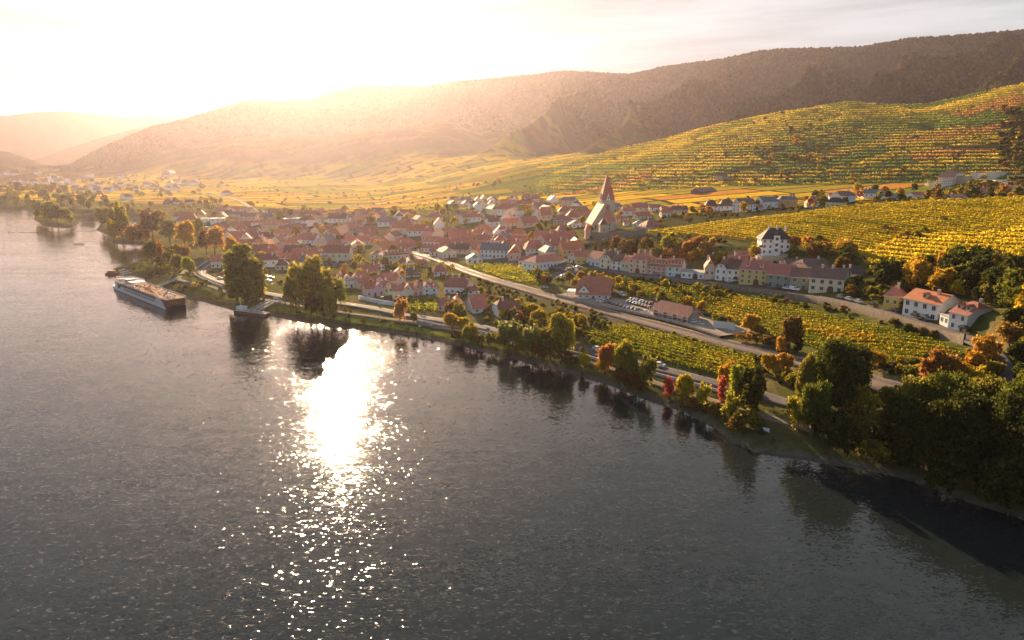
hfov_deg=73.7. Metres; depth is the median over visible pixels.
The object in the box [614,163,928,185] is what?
distant trees
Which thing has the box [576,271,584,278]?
deciduous tree
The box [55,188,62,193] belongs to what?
deciduous tree
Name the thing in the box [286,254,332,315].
deciduous tree
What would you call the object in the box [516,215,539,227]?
house
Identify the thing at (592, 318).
deciduous tree
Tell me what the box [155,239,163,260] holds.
poplar tree
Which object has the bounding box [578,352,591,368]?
willow tree
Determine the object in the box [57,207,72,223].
deciduous tree
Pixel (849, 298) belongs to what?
parked car
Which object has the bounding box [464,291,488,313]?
house
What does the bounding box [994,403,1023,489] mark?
deciduous tree
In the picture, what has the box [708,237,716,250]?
deciduous tree
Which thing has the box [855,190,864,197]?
deciduous tree
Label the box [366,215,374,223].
deciduous tree
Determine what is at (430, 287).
house
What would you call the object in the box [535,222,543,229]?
deciduous tree
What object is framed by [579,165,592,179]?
hill track
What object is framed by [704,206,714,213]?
deciduous tree
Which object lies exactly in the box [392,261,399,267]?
deciduous tree
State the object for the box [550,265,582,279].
village square
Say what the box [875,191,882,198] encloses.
deciduous tree
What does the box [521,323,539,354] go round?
willow tree
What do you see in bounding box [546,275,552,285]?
deciduous tree
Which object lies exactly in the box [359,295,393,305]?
garden wall
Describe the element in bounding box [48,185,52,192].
deciduous tree
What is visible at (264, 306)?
gangway
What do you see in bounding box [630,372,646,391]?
willow tree
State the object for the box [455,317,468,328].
deciduous tree
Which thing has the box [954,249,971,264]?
deciduous tree
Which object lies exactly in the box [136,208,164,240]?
deciduous tree
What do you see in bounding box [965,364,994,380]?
deciduous tree
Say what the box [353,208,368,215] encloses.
house
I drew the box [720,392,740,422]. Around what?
willow tree
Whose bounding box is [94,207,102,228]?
deciduous tree
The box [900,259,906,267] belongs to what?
deciduous tree
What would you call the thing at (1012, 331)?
deciduous tree
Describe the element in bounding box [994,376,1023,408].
deciduous tree
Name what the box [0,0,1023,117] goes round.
sky
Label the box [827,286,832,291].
door
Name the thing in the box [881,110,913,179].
distant trees
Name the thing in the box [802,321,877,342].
vineyard
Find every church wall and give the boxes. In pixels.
[583,239,605,246]
[591,228,645,239]
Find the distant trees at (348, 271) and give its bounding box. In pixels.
[195,195,657,289]
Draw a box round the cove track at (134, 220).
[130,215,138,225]
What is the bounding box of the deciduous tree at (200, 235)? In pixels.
[196,229,207,254]
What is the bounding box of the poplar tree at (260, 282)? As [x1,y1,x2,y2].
[247,259,267,302]
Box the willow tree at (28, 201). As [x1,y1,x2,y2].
[24,199,31,204]
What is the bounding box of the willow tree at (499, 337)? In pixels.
[494,332,509,347]
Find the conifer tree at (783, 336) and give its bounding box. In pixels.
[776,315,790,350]
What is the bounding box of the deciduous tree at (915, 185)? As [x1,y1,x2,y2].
[911,183,919,189]
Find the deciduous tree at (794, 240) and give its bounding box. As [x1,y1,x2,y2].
[789,235,801,245]
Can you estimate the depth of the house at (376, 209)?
822.08 m
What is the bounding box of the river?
[0,209,1023,639]
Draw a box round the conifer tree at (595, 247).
[593,238,596,250]
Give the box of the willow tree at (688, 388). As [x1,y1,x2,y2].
[679,373,696,397]
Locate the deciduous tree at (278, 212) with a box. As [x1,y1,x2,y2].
[275,210,282,216]
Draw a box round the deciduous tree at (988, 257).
[965,254,994,265]
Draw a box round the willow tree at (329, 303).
[322,284,335,319]
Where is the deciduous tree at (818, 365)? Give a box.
[811,334,853,407]
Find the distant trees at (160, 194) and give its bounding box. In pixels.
[1,174,227,196]
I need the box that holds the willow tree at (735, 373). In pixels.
[725,364,747,403]
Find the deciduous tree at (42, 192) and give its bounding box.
[39,189,48,196]
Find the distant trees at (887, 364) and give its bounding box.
[767,348,970,394]
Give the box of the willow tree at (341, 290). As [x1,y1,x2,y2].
[333,277,347,305]
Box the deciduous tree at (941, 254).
[934,252,948,266]
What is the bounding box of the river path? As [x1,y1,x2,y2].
[175,279,902,459]
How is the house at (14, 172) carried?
on the hills
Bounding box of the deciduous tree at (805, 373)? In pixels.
[794,351,817,397]
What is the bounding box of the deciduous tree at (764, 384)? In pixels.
[759,377,766,401]
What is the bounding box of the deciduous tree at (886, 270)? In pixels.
[873,258,903,288]
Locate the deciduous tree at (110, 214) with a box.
[105,206,114,221]
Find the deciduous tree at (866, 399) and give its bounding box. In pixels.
[839,383,881,427]
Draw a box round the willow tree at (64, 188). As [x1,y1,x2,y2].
[59,184,69,192]
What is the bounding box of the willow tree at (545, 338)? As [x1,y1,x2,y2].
[537,324,563,358]
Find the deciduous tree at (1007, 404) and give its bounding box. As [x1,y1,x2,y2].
[979,388,1023,459]
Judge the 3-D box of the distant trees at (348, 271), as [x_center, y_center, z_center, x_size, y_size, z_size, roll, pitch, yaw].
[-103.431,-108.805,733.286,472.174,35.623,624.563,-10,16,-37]
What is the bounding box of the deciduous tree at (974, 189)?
[968,186,982,193]
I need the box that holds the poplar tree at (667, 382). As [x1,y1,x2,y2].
[663,375,673,395]
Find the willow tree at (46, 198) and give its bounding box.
[43,195,50,200]
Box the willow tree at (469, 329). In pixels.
[461,322,478,343]
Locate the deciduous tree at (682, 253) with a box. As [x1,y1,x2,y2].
[678,249,684,257]
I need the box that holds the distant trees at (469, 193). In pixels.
[227,174,584,206]
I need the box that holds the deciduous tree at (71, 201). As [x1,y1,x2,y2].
[67,197,74,208]
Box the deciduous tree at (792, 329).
[780,314,804,351]
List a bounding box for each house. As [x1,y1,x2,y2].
[3,170,10,174]
[11,170,19,175]
[19,178,27,183]
[29,178,38,184]
[33,169,41,175]
[38,179,47,184]
[48,175,56,181]
[52,178,62,183]
[63,176,76,183]
[70,185,81,189]
[82,172,93,177]
[87,185,100,191]
[92,187,100,192]
[103,187,114,191]
[109,185,121,190]
[116,173,124,178]
[117,182,125,186]
[119,193,133,198]
[132,186,140,190]
[143,182,151,186]
[149,184,160,188]
[162,172,170,177]
[162,200,170,204]
[166,180,174,184]
[168,170,175,175]
[169,186,179,189]
[171,197,178,203]
[172,211,180,220]
[173,179,181,183]
[176,211,196,223]
[181,180,188,184]
[185,199,195,205]
[188,179,199,184]
[197,210,206,217]
[208,213,216,218]
[210,217,225,224]
[210,254,223,267]
[213,206,226,214]
[215,221,229,226]
[216,211,228,219]
[221,190,232,194]
[221,226,236,237]
[223,231,231,243]
[224,226,245,231]
[224,229,243,238]
[226,206,240,210]
[227,211,240,217]
[233,220,250,226]
[235,238,248,243]
[240,211,259,220]
[241,207,253,211]
[241,230,260,238]
[241,233,251,238]
[246,227,262,231]
[246,242,268,257]
[250,219,262,225]
[253,234,266,242]
[254,252,277,266]
[255,231,276,238]
[258,247,274,253]
[260,211,272,220]
[261,220,280,231]
[262,238,277,244]
[267,208,282,217]
[268,242,277,252]
[272,234,286,242]
[273,228,293,235]
[275,218,292,224]
[275,258,289,269]
[276,251,289,258]
[278,236,299,252]
[279,225,296,228]
[283,209,300,217]
[283,243,303,252]
[290,246,312,263]
[291,233,303,243]
[292,217,299,223]
[296,225,307,234]
[297,252,310,264]
[298,215,310,223]
[301,232,319,245]
[305,211,317,215]
[307,214,321,226]
[310,224,330,235]
[312,208,327,217]
[312,245,318,252]
[313,250,324,260]
[314,210,322,218]
[316,244,336,250]
[318,233,335,244]
[319,223,332,228]
[320,260,348,266]
[323,244,353,260]
[326,239,343,244]
[327,212,348,222]
[329,224,351,239]
[331,272,341,279]
[332,208,346,212]
[334,241,352,247]
[341,272,359,287]
[342,232,355,243]
[344,221,362,232]
[348,212,354,221]
[351,214,366,223]
[351,239,364,249]
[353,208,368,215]
[353,275,374,289]
[355,262,379,272]
[356,225,377,233]
[356,234,370,244]
[356,269,369,276]
[358,229,376,239]
[361,279,385,296]
[367,214,379,223]
[369,235,389,244]
[369,239,389,253]
[370,248,381,262]
[370,273,383,281]
[371,207,384,211]
[376,210,386,217]
[376,261,384,269]
[377,218,396,226]
[378,247,409,264]
[379,278,391,295]
[382,270,394,276]
[384,272,405,283]
[386,230,402,241]
[389,220,416,227]
[390,240,407,244]
[391,282,413,299]
[392,220,410,234]
[393,266,404,273]
[394,210,403,220]
[396,243,411,254]
[397,209,411,214]
[397,236,416,247]
[399,216,411,220]
[402,256,413,267]
[405,266,420,277]
[406,223,429,236]
[409,280,422,297]
[412,214,424,223]
[413,257,426,265]
[420,235,447,244]
[420,279,438,297]
[421,226,433,239]
[421,243,442,251]
[425,211,442,221]
[429,247,439,255]
[430,263,448,276]
[432,228,443,235]
[434,217,443,230]
[436,244,456,257]
[437,296,453,311]
[438,237,452,246]
[442,226,458,234]
[443,274,472,293]
[447,197,463,205]
[448,231,473,238]
[448,242,473,254]
[449,293,462,311]
[452,229,472,231]
[454,236,475,243]
[456,211,477,218]
[459,197,472,200]
[459,213,480,223]
[461,200,467,206]
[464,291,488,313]
[465,251,482,263]
[466,282,478,294]
[467,200,479,207]
[470,245,480,255]
[471,227,488,240]
[471,240,486,247]
[473,201,481,210]
[474,195,481,203]
[476,233,493,242]
[477,223,493,233]
[480,241,510,259]
[481,200,488,208]
[483,214,499,227]
[486,203,496,214]
[487,196,494,202]
[490,233,501,242]
[491,297,521,317]
[493,224,503,234]
[494,232,506,242]
[497,203,517,215]
[499,230,510,239]
[500,198,515,204]
[500,217,517,226]
[501,212,517,219]
[502,238,518,242]
[503,206,524,217]
[506,227,514,233]
[508,244,521,260]
[510,229,526,234]
[510,239,522,246]
[511,234,528,243]
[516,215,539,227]
[517,200,534,206]
[518,253,534,265]
[520,238,542,254]
[521,194,531,198]
[523,252,567,271]
[527,194,539,201]
[530,201,551,210]
[532,207,552,219]
[533,229,554,239]
[536,231,576,245]
[538,205,551,220]
[538,245,556,254]
[547,194,558,202]
[547,237,565,250]
[553,214,572,226]
[555,223,568,232]
[556,239,584,256]
[557,205,589,214]
[559,197,578,205]
[562,209,591,219]
[566,208,578,220]
[566,273,612,298]
[567,218,584,227]
[567,249,589,262]
[570,199,582,205]
[575,248,588,264]
[586,250,605,266]
[599,248,619,268]
[611,251,626,269]
[614,202,622,208]
[615,214,626,221]
[619,205,636,215]
[621,254,635,271]
[622,218,629,225]
[628,249,653,273]
[631,202,647,210]
[632,210,651,219]
[632,219,642,227]
[637,218,665,229]
[646,256,668,275]
[648,203,661,210]
[659,206,671,216]
[666,256,686,276]
[670,204,682,214]
[671,204,687,213]
[681,269,703,278]
[691,186,716,193]
[704,198,717,210]
[704,256,714,279]
[714,257,734,280]
[717,198,732,210]
[726,257,742,281]
[727,253,748,258]
[732,197,756,211]
[734,249,750,255]
[739,257,772,284]
[755,195,778,208]
[756,204,763,210]
[766,261,796,287]
[777,195,797,207]
[781,257,800,264]
[789,265,811,289]
[791,256,828,267]
[804,195,821,207]
[808,264,850,292]
[825,196,846,207]
[829,189,855,201]
[845,264,863,276]
[857,188,883,197]
[881,193,897,199]
[883,282,906,309]
[905,190,924,197]
[924,182,932,185]
[932,181,951,187]
[938,168,964,184]
[939,313,949,327]
[942,192,967,199]
[948,298,994,331]
[956,176,971,183]
[968,186,999,195]
[970,172,987,178]
[987,171,1012,178]
[991,179,1006,181]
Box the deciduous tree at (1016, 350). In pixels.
[1005,341,1023,362]
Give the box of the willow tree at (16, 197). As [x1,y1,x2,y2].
[13,194,19,200]
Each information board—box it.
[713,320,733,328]
[728,323,734,330]
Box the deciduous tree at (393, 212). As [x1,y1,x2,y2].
[388,209,397,216]
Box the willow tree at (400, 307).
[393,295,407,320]
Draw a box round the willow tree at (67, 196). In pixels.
[64,194,74,199]
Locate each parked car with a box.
[578,347,585,352]
[656,361,665,366]
[789,285,799,290]
[844,296,853,300]
[854,299,863,302]
[868,302,878,306]
[890,307,901,311]
[910,312,919,317]
[919,313,930,318]
[958,325,971,330]
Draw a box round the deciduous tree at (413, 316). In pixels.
[410,311,417,322]
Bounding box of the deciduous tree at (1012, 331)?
[994,321,1023,348]
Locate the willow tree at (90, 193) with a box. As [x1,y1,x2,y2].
[85,189,93,197]
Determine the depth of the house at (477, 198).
879.93 m
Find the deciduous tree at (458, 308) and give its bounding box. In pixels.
[452,302,463,315]
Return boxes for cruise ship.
[113,277,185,309]
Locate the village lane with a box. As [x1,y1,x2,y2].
[423,253,566,270]
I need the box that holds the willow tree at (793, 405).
[785,393,809,431]
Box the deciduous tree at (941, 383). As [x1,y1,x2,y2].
[922,369,985,447]
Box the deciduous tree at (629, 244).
[624,239,635,251]
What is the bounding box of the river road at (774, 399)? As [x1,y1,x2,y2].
[197,261,887,439]
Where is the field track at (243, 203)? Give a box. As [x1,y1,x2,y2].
[206,192,251,206]
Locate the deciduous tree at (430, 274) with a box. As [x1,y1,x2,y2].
[426,271,434,278]
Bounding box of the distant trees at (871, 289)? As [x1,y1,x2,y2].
[845,265,966,304]
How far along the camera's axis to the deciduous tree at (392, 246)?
542.10 m
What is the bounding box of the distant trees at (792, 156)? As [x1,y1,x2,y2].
[740,119,835,165]
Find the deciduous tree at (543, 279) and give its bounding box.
[540,274,546,284]
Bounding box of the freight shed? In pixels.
[649,300,703,321]
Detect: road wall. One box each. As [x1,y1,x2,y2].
[194,260,227,288]
[416,320,728,393]
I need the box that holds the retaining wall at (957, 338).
[615,271,965,344]
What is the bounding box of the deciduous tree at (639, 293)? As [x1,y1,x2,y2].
[636,291,642,297]
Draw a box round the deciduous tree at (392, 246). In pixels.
[389,244,397,248]
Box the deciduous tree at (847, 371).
[815,336,876,409]
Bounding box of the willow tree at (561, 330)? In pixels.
[550,312,572,357]
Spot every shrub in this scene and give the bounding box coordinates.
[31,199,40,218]
[64,215,74,222]
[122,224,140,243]
[139,229,150,240]
[152,257,162,264]
[157,264,172,269]
[162,248,175,260]
[168,243,191,255]
[291,225,300,234]
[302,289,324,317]
[318,225,325,233]
[336,234,345,239]
[351,260,356,269]
[353,254,363,263]
[357,244,364,251]
[368,270,381,275]
[374,256,388,265]
[400,263,408,269]
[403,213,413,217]
[444,299,457,312]
[445,263,454,272]
[450,216,457,224]
[450,331,461,337]
[451,203,458,209]
[469,333,484,344]
[498,310,508,318]
[504,306,516,317]
[515,310,523,319]
[524,303,538,313]
[531,266,541,275]
[533,320,542,328]
[534,272,541,283]
[540,311,547,319]
[555,306,565,313]
[560,350,578,362]
[569,313,577,323]
[576,313,586,324]
[581,267,589,274]
[588,270,598,275]
[593,319,607,328]
[612,367,634,385]
[613,281,624,290]
[623,276,633,281]
[656,288,665,300]
[658,234,672,247]
[661,247,667,255]
[667,247,677,257]
[677,295,690,305]
[678,397,704,409]
[685,296,695,304]
[691,282,702,290]
[697,241,708,250]
[703,294,712,301]
[703,402,721,418]
[708,289,717,295]
[711,283,722,290]
[711,313,718,320]
[712,251,728,261]
[724,413,744,428]
[733,404,761,426]
[734,332,751,340]
[739,201,749,211]
[744,330,762,342]
[753,325,766,334]
[759,334,777,346]
[772,365,782,375]
[776,335,786,351]
[779,372,785,380]
[801,235,814,245]
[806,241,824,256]
[812,408,862,456]
[817,195,828,207]
[836,237,844,247]
[837,238,858,250]
[838,245,851,255]
[839,252,851,260]
[852,182,863,191]
[855,435,895,463]
[880,224,888,228]
[890,274,917,291]
[894,363,911,374]
[896,191,905,200]
[900,261,910,278]
[902,230,910,235]
[902,365,919,376]
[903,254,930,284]
[911,229,922,236]
[924,450,967,494]
[931,188,944,198]
[933,182,940,188]
[936,254,960,267]
[939,215,948,220]
[939,263,962,287]
[948,245,966,264]
[949,279,971,296]
[957,185,965,193]
[957,261,968,269]
[969,244,992,259]
[969,456,1022,503]
[976,453,1023,515]
[977,248,1001,255]
[983,266,1005,293]
[989,181,998,186]
[991,249,1008,262]
[991,259,1002,266]
[992,267,1023,298]
[993,283,1020,307]
[997,254,1023,268]
[1011,362,1023,377]
[1013,284,1023,308]
[1018,312,1023,326]
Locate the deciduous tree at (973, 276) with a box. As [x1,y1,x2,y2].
[958,269,981,296]
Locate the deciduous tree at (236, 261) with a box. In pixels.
[219,243,267,303]
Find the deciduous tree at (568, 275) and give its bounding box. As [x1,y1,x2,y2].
[564,271,573,283]
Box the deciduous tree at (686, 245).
[681,241,690,250]
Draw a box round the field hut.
[716,174,729,181]
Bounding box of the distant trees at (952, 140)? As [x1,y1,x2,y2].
[723,137,991,147]
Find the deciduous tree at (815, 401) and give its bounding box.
[799,379,833,440]
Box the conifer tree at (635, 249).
[632,237,637,252]
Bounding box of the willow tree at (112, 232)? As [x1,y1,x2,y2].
[106,218,122,241]
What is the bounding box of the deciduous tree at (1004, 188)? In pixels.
[999,185,1010,193]
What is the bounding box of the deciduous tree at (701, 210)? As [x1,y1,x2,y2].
[698,207,705,213]
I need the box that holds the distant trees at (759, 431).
[129,257,785,438]
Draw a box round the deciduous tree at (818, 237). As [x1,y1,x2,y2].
[814,234,824,241]
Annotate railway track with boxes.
[414,253,762,354]
[419,252,900,384]
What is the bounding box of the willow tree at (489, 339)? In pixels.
[484,331,496,345]
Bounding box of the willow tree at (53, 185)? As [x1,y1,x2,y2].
[51,182,56,190]
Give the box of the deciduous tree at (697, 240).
[691,235,704,245]
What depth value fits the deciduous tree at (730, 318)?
305.12 m
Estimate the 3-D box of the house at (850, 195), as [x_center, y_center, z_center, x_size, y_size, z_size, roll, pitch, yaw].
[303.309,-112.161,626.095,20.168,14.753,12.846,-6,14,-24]
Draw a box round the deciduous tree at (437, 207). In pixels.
[434,203,440,211]
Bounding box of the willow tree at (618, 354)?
[611,339,632,370]
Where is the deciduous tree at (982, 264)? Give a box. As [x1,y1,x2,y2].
[964,258,994,271]
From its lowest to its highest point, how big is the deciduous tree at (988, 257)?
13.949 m
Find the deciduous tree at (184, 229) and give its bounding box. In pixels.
[174,220,194,245]
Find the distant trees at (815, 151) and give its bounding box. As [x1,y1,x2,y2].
[779,127,849,176]
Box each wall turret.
[584,224,591,239]
[598,218,607,232]
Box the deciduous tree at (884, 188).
[881,185,886,192]
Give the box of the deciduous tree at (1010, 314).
[1001,306,1023,322]
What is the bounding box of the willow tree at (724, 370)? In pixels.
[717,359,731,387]
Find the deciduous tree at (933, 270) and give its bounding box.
[928,266,937,275]
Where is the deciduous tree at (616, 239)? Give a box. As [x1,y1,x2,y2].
[611,235,621,246]
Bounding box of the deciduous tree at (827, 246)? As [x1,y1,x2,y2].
[822,241,832,254]
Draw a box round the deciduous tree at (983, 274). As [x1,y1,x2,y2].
[977,266,1003,285]
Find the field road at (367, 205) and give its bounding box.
[332,201,406,209]
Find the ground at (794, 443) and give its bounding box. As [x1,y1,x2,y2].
[0,183,1023,519]
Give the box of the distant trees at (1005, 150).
[996,104,1023,166]
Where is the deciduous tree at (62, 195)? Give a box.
[60,193,66,201]
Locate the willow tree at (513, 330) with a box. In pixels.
[497,318,523,349]
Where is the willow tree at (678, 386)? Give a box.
[676,375,684,397]
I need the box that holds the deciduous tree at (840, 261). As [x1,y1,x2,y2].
[833,256,849,267]
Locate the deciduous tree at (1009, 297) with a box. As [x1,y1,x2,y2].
[998,284,1023,307]
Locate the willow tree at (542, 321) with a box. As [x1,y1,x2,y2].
[540,317,546,323]
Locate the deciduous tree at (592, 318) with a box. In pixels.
[587,314,597,323]
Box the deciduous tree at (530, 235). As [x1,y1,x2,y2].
[527,231,534,239]
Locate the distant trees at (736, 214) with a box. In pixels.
[658,192,1023,226]
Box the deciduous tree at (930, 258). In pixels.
[920,253,936,265]
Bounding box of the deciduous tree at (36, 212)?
[32,202,44,221]
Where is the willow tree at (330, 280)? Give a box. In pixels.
[309,273,337,316]
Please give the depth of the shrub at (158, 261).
516.14 m
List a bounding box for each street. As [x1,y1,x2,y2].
[403,235,429,260]
[563,266,1015,383]
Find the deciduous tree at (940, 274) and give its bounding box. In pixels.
[926,266,957,287]
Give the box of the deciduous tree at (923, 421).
[895,395,955,470]
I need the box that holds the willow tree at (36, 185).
[34,183,40,191]
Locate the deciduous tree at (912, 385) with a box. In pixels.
[894,372,936,405]
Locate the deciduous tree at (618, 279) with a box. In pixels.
[615,275,621,282]
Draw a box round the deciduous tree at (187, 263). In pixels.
[180,256,196,277]
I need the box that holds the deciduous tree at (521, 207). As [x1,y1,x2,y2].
[517,204,523,209]
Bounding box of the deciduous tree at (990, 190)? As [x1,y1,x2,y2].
[987,186,993,195]
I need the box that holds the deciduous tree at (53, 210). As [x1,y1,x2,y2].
[47,203,61,223]
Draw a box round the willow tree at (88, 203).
[84,200,92,208]
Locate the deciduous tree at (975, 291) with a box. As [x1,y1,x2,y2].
[971,286,986,301]
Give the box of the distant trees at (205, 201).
[130,196,254,215]
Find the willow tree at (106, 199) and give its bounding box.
[102,197,109,206]
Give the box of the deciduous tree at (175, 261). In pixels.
[169,254,182,273]
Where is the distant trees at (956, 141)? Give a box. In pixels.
[949,105,970,166]
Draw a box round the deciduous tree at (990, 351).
[969,333,1003,360]
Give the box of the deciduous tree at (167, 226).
[157,219,176,242]
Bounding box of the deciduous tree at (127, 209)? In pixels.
[123,205,129,213]
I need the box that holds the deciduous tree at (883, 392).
[877,385,899,404]
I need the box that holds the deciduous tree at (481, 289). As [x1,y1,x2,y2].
[477,285,484,293]
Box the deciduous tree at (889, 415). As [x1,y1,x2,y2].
[873,393,910,441]
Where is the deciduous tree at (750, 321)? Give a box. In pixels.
[741,313,760,333]
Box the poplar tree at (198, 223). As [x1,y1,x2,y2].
[192,218,204,237]
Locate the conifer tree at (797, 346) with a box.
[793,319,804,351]
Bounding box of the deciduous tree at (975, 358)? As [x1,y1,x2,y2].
[964,350,986,366]
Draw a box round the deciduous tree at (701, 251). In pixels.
[697,248,706,260]
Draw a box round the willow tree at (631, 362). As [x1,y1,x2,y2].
[623,351,639,376]
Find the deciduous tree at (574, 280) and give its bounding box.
[571,278,576,285]
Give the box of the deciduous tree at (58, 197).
[55,194,63,205]
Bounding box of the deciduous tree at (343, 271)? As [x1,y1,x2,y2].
[339,268,347,273]
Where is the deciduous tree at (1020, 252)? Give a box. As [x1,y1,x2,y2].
[1014,247,1023,260]
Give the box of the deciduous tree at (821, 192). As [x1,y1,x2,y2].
[817,189,824,195]
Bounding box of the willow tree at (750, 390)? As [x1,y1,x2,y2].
[735,363,764,410]
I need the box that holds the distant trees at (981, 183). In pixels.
[965,161,1023,186]
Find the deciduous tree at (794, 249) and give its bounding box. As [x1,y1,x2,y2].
[789,245,798,257]
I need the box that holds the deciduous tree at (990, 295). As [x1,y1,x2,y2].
[978,283,997,304]
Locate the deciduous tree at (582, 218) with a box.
[579,215,584,221]
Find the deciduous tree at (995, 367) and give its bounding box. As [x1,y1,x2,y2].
[984,360,1006,375]
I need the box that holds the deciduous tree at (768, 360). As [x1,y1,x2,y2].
[760,353,777,372]
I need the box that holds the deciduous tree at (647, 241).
[638,236,655,249]
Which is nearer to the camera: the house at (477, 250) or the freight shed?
the freight shed
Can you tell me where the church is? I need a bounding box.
[585,171,616,231]
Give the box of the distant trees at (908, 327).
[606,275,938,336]
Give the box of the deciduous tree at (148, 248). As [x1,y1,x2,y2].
[142,240,156,263]
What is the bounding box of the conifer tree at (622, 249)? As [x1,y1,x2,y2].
[620,242,624,252]
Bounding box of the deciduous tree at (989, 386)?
[967,374,1005,432]
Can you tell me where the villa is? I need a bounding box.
[751,226,790,261]
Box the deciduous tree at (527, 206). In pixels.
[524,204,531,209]
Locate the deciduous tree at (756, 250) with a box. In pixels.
[752,247,760,255]
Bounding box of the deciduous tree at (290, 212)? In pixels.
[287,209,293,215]
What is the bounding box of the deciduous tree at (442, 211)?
[439,207,445,214]
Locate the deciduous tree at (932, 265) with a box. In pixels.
[927,262,934,271]
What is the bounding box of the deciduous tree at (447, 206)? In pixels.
[442,203,451,213]
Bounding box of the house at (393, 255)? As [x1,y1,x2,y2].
[378,247,409,264]
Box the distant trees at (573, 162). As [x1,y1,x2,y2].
[472,108,959,186]
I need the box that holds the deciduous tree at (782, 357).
[773,352,794,371]
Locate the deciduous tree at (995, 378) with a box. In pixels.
[978,375,1008,383]
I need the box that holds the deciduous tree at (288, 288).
[281,274,298,312]
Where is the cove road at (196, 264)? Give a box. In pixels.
[179,260,209,273]
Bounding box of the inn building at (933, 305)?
[902,288,961,319]
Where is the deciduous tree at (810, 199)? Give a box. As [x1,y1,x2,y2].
[806,197,813,204]
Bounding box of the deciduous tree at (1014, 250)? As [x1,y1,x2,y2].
[1006,246,1023,255]
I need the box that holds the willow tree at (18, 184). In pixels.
[13,181,22,189]
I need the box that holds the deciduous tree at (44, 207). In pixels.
[38,200,54,223]
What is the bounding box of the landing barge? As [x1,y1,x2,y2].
[233,303,269,316]
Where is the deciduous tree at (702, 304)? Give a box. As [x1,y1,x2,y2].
[696,300,706,310]
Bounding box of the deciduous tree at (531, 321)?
[527,318,534,325]
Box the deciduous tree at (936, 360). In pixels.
[918,347,962,378]
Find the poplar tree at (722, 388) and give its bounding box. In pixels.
[717,375,726,401]
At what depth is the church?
548.47 m
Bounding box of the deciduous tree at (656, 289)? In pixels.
[653,287,659,295]
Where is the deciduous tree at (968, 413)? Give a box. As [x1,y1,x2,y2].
[932,386,1000,466]
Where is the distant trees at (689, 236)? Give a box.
[586,233,862,286]
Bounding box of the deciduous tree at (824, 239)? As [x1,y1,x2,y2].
[820,237,832,243]
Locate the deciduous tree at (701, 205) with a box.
[696,204,706,213]
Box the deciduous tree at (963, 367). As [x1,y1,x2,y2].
[952,361,968,376]
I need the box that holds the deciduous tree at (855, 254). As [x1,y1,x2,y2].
[849,250,859,257]
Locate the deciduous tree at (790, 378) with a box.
[785,372,796,385]
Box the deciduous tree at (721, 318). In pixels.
[715,315,727,321]
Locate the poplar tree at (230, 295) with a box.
[222,267,240,301]
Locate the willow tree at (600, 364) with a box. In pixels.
[594,359,609,372]
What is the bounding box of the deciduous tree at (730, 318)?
[726,315,732,321]
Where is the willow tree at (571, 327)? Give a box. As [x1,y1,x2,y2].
[563,318,575,349]
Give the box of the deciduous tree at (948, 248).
[945,242,960,253]
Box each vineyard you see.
[400,294,437,310]
[467,262,549,283]
[536,82,1023,195]
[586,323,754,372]
[614,276,962,360]
[648,196,1023,268]
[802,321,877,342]
[860,225,1023,265]
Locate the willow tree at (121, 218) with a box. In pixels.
[112,201,129,239]
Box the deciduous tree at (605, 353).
[597,343,613,371]
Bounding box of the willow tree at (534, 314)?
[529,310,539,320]
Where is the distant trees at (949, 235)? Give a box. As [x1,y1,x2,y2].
[869,226,1023,255]
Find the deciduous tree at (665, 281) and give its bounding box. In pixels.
[660,279,669,284]
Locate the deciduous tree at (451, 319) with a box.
[442,312,458,329]
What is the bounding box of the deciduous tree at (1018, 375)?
[1012,368,1023,384]
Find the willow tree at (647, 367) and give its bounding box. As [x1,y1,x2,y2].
[637,351,657,384]
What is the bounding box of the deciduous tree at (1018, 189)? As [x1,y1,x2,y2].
[1012,185,1022,195]
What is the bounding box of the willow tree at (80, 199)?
[75,194,86,205]
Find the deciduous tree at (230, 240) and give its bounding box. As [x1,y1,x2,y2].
[224,235,237,249]
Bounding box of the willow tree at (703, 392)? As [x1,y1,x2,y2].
[696,381,711,403]
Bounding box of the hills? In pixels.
[0,34,1023,203]
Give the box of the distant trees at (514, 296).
[445,275,607,336]
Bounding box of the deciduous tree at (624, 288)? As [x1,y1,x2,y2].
[620,285,628,292]
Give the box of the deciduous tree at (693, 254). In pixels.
[687,250,698,263]
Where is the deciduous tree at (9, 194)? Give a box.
[5,191,12,199]
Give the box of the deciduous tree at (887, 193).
[884,190,892,198]
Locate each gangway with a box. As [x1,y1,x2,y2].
[157,279,176,285]
[248,300,270,311]
[254,300,275,312]
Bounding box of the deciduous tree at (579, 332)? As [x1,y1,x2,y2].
[575,327,583,339]
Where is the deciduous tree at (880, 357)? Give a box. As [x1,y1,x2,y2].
[871,350,887,369]
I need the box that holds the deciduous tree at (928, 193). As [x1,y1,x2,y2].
[923,190,934,197]
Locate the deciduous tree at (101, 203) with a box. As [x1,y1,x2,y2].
[98,201,105,205]
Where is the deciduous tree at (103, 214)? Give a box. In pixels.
[99,207,108,224]
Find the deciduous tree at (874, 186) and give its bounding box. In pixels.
[869,184,878,188]
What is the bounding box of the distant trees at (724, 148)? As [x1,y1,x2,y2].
[675,118,782,175]
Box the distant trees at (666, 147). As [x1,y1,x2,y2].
[597,126,718,175]
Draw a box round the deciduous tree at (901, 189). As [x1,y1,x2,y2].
[895,187,905,193]
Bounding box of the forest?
[22,29,1023,172]
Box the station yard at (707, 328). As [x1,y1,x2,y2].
[555,292,749,337]
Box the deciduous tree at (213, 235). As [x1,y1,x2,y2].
[202,225,225,253]

